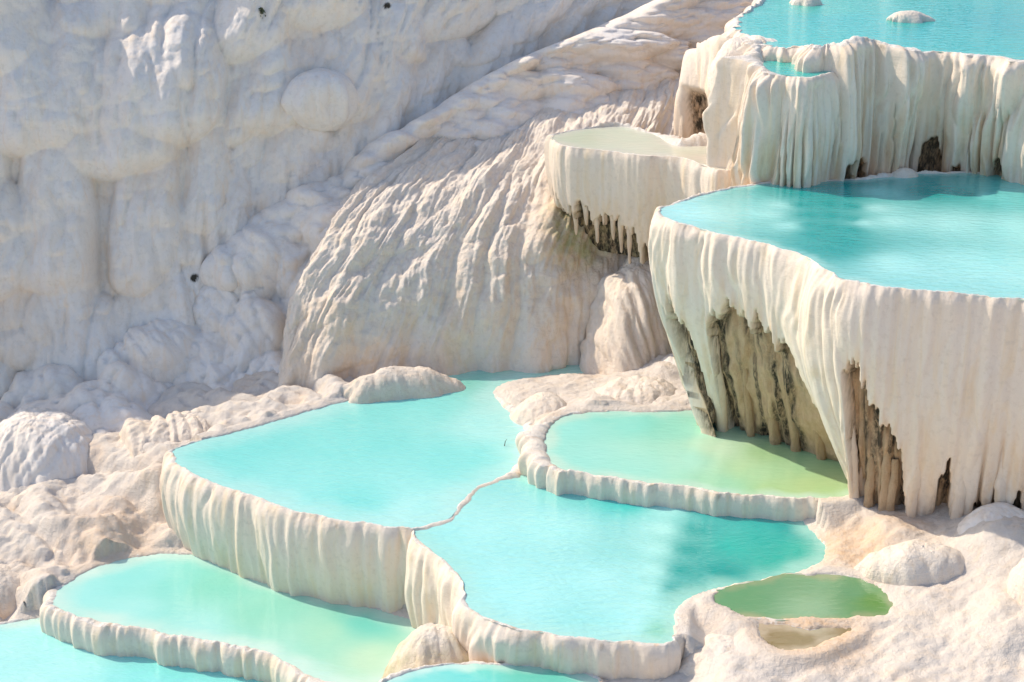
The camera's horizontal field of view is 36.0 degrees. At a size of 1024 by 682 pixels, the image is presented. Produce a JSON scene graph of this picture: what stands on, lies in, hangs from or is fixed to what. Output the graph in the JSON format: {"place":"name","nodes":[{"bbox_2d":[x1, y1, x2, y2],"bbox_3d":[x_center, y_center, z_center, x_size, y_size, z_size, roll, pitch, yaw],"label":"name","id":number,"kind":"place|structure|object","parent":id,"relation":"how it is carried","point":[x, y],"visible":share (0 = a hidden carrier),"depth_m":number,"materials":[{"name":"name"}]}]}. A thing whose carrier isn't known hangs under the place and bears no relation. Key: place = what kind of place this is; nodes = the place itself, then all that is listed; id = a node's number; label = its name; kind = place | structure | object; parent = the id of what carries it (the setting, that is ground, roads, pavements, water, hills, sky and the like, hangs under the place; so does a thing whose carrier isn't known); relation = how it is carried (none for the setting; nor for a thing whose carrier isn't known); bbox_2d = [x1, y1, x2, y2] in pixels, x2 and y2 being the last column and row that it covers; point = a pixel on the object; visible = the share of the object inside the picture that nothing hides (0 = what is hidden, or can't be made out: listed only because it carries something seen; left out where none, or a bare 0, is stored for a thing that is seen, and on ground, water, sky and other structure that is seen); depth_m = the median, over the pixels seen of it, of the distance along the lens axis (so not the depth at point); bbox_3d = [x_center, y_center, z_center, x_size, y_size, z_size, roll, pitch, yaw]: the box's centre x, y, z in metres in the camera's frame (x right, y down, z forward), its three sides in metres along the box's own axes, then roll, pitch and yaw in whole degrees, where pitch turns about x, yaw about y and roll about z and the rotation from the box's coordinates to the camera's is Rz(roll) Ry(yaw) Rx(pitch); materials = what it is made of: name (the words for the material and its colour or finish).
{"place":"outdoors","nodes":[
{"label":"outdoors","id":0,"kind":"place"},
{"bbox_2d":[0,0,652,399],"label":"cliff","id":1,"kind":"structure","parent":0,"point":[154,154],"depth_m":23.61,"materials":[{"name":"white stone"}]},
{"bbox_2d":[199,253,237,291],"bbox_3d":[-4.343,-1.049,23.906,0.777,0.769,1.025,0,22,0],"label":"boulder","id":2,"kind":"object","parent":1,"relation":"on","point":[222,278],"visible":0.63,"depth_m":23.58,"materials":[{"name":"white stone"}]},
{"bbox_2d":[258,7,265,16],"bbox_3d":[-3.783,-4.948,23.799,0.112,0.196,0.133,-18,28,-37],"label":"plant tuft","id":3,"kind":"object","parent":1,"relation":"on","point":[262,10],"visible":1,"depth_m":23.77,"materials":[{"name":"green plant"}]},
{"bbox_2d":[280,68,357,132],"bbox_3d":[-2.947,-3.702,24.164,1.170,0.932,0.972,0,22,0],"label":"boulder","id":4,"kind":"object","parent":1,"relation":"on","point":[323,100],"visible":1,"depth_m":23.85,"materials":[{"name":"white stone"}]},
{"bbox_2d":[723,0,1023,184],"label":"travertine pool","id":5,"kind":"structure","parent":1,"relation":"attached to","point":[950,98],"depth_m":20.81,"materials":[{"name":"stone"}]},
{"bbox_2d":[789,0,821,5],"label":"rock","id":6,"kind":"object","parent":5,"relation":"in","point":[806,2],"visible":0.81,"depth_m":23.97,"materials":[{"name":"beige stone"}]},
{"bbox_2d":[886,10,934,22],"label":"rock","id":7,"kind":"object","parent":5,"relation":"in","point":[909,16],"visible":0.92,"depth_m":22.71,"materials":[{"name":"beige stone"}]},
{"bbox_2d":[0,0,752,433],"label":"rock ridge","id":8,"kind":"object","parent":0,"point":[226,340],"visible":0.66,"depth_m":23.66,"materials":[{"name":"white stone"}]},
{"bbox_2d":[674,33,730,137],"bbox_3d":[2.913,-3.709,23.496,1.043,2.062,2.957,0,22,0],"label":"rock buttress","id":9,"kind":"object","parent":8,"relation":"attached to","point":[691,100],"visible":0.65,"depth_m":23.01,"materials":[{"name":"stone"}]},
{"bbox_2d":[0,353,1023,681],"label":"ground","id":10,"kind":"structure","parent":0,"point":[966,625],"depth_m":18.21,"materials":[{"name":"stone"}]},
{"bbox_2d":[0,564,20,618],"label":"rock","id":11,"kind":"object","parent":10,"relation":"on","point":[9,581],"visible":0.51,"depth_m":19.60,"materials":[{"name":"beige stone"}]},
{"bbox_2d":[0,486,84,510],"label":"rock","id":12,"kind":"object","parent":10,"relation":"on","point":[11,501],"visible":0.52,"depth_m":21.07,"materials":[{"name":"beige stone"}]},
{"bbox_2d":[0,406,93,491],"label":"flowstone mound","id":13,"kind":"object","parent":10,"relation":"on","point":[39,445],"visible":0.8,"depth_m":21.51,"materials":[{"name":"white stone"}]},
{"bbox_2d":[49,547,66,562],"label":"rock","id":14,"kind":"object","parent":10,"relation":"on","point":[58,556],"visible":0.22,"depth_m":20.01,"materials":[{"name":"beige stone"}]},
{"bbox_2d":[0,617,262,681],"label":"travertine pool","id":15,"kind":"structure","parent":10,"relation":"on","point":[30,651],"depth_m":18.35,"materials":[{"name":"liquid"}]},
{"bbox_2d":[92,408,209,474],"bbox_3d":[-4.850,1.722,21.753,2.455,1.304,2.012,0,22,0],"label":"flowstone mound","id":16,"kind":"object","parent":10,"relation":"on","point":[135,435],"visible":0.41,"depth_m":21.55,"materials":[{"name":"beige stone"}]},
{"bbox_2d":[151,368,176,383],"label":"boulder","id":17,"kind":"object","parent":10,"relation":"on","point":[160,375],"visible":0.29,"depth_m":23.21,"materials":[{"name":"white stone"}]},
{"bbox_2d":[39,553,415,681],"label":"travertine pool","id":18,"kind":"structure","parent":10,"relation":"on","point":[187,611],"depth_m":18.60,"materials":[{"name":"liquid"}]},
{"bbox_2d":[159,365,582,612],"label":"travertine pool","id":19,"kind":"structure","parent":10,"relation":"on","point":[338,503],"depth_m":19.67,"materials":[{"name":"liquid"}]},
{"bbox_2d":[324,366,465,403],"bbox_3d":[-1.640,0.635,22.152,2.314,0.607,0.834,-4,22,-10],"label":"rock","id":20,"kind":"object","parent":10,"relation":"on","point":[389,383],"visible":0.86,"depth_m":21.91,"materials":[{"name":"beige stone"}]},
{"bbox_2d":[381,623,468,678],"bbox_3d":[-0.878,3.458,17.033,1.047,0.648,0.927,-11,25,-26],"label":"flowstone mound","id":21,"kind":"object","parent":10,"relation":"on","point":[428,644],"visible":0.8,"depth_m":16.91,"materials":[{"name":"beige stone"}]},
{"bbox_2d":[278,70,688,388],"bbox_3d":[1.327,-1.915,24.506,11.175,4.411,3.649,-12,25,-28],"label":"flowstone mound","id":22,"kind":"object","parent":10,"relation":"on","point":[465,255],"visible":0.5,"depth_m":22.83,"materials":[{"name":"beige stone"}]},
{"bbox_2d":[544,122,732,264],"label":"travertine pool","id":23,"kind":"structure","parent":22,"relation":"attached to","point":[613,186],"depth_m":22.35,"materials":[{"name":"stone"}]},
{"bbox_2d":[702,35,839,187],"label":"travertine pool","id":24,"kind":"structure","parent":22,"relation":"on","point":[764,121],"depth_m":20.37,"materials":[{"name":"stone"}]},
{"bbox_2d":[708,37,749,90],"bbox_3d":[3.137,-3.780,21.518,0.891,0.705,0.832,-14,26,-32],"label":"rock","id":25,"kind":"object","parent":24,"relation":"on","point":[730,47],"visible":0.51,"depth_m":21.40,"materials":[{"name":"beige stone"}]},
{"bbox_2d":[379,660,603,681],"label":"travertine pool","id":26,"kind":"structure","parent":10,"relation":"on","point":[476,671],"depth_m":16.40,"materials":[{"name":"liquid"}]},
{"bbox_2d":[509,392,566,425],"bbox_3d":[0.437,0.953,21.381,1.013,0.486,0.966,-16,27,-35],"label":"rock","id":27,"kind":"object","parent":10,"relation":"on","point":[530,408],"visible":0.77,"depth_m":21.15,"materials":[{"name":"beige stone"}]},
{"bbox_2d":[405,475,827,679],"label":"travertine pool","id":28,"kind":"structure","parent":10,"relation":"on","point":[520,571],"depth_m":17.70,"materials":[{"name":"liquid"}]},
{"bbox_2d":[579,256,671,374],"bbox_3d":[1.796,-0.191,22.990,1.683,1.969,2.082,0,22,0],"label":"flowstone mound","id":29,"kind":"object","parent":10,"relation":"on","point":[625,330],"visible":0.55,"depth_m":22.54,"materials":[{"name":"beige stone"}]},
{"bbox_2d":[595,375,676,404],"bbox_3d":[1.701,0.857,21.549,1.738,0.611,1.318,0,22,0],"label":"rock","id":30,"kind":"object","parent":10,"relation":"on","point":[640,389],"visible":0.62,"depth_m":21.39,"materials":[{"name":"beige stone"}]},
{"bbox_2d":[661,353,676,365],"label":"rock","id":31,"kind":"object","parent":10,"relation":"on","point":[669,358],"visible":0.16,"depth_m":22.31,"materials":[{"name":"white stone"}]},
{"bbox_2d":[515,409,848,521],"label":"travertine pool","id":32,"kind":"structure","parent":10,"relation":"on","point":[673,459],"depth_m":19.40,"materials":[{"name":"liquid"}]},
{"bbox_2d":[679,633,734,677],"bbox_3d":[2.232,3.310,16.388,0.932,0.405,1.208,10,24,23],"label":"rock","id":33,"kind":"object","parent":10,"relation":"on","point":[697,662],"visible":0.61,"depth_m":16.27,"materials":[{"name":"beige stone"}]},
{"bbox_2d":[711,573,892,624],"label":"travertine pool","id":34,"kind":"structure","parent":10,"relation":"on","point":[780,598],"depth_m":16.98,"materials":[{"name":"liquid"}]},
{"bbox_2d":[758,623,850,649],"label":"puddle","id":35,"kind":"object","parent":10,"relation":"on","point":[787,637],"visible":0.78,"depth_m":16.34,"materials":[{"name":"liquid"}]},
{"bbox_2d":[648,170,1023,518],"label":"travertine pool","id":36,"kind":"structure","parent":10,"relation":"on","point":[867,333],"depth_m":18.15,"materials":[{"name":"stone"}]},
{"bbox_2d":[893,167,917,177],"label":"rock","id":37,"kind":"object","parent":36,"relation":"on","point":[903,172],"visible":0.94,"depth_m":20.83,"materials":[{"name":"beige stone"}]},
{"bbox_2d":[854,539,964,585],"bbox_3d":[4.471,2.424,17.330,1.374,0.422,0.729,0,22,0],"label":"rock","id":38,"kind":"object","parent":10,"relation":"on","point":[913,562],"visible":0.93,"depth_m":17.14,"materials":[{"name":"beige stone"}]},
{"bbox_2d":[957,502,1023,533],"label":"rock","id":39,"kind":"object","parent":10,"relation":"on","point":[992,511],"visible":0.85,"depth_m":17.57,"materials":[{"name":"white stone"}]},
{"bbox_2d":[1007,558,1023,605],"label":"rock","id":40,"kind":"object","parent":10,"relation":"on","point":[1015,585],"visible":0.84,"depth_m":16.48,"materials":[{"name":"beige stone"}]}
]}

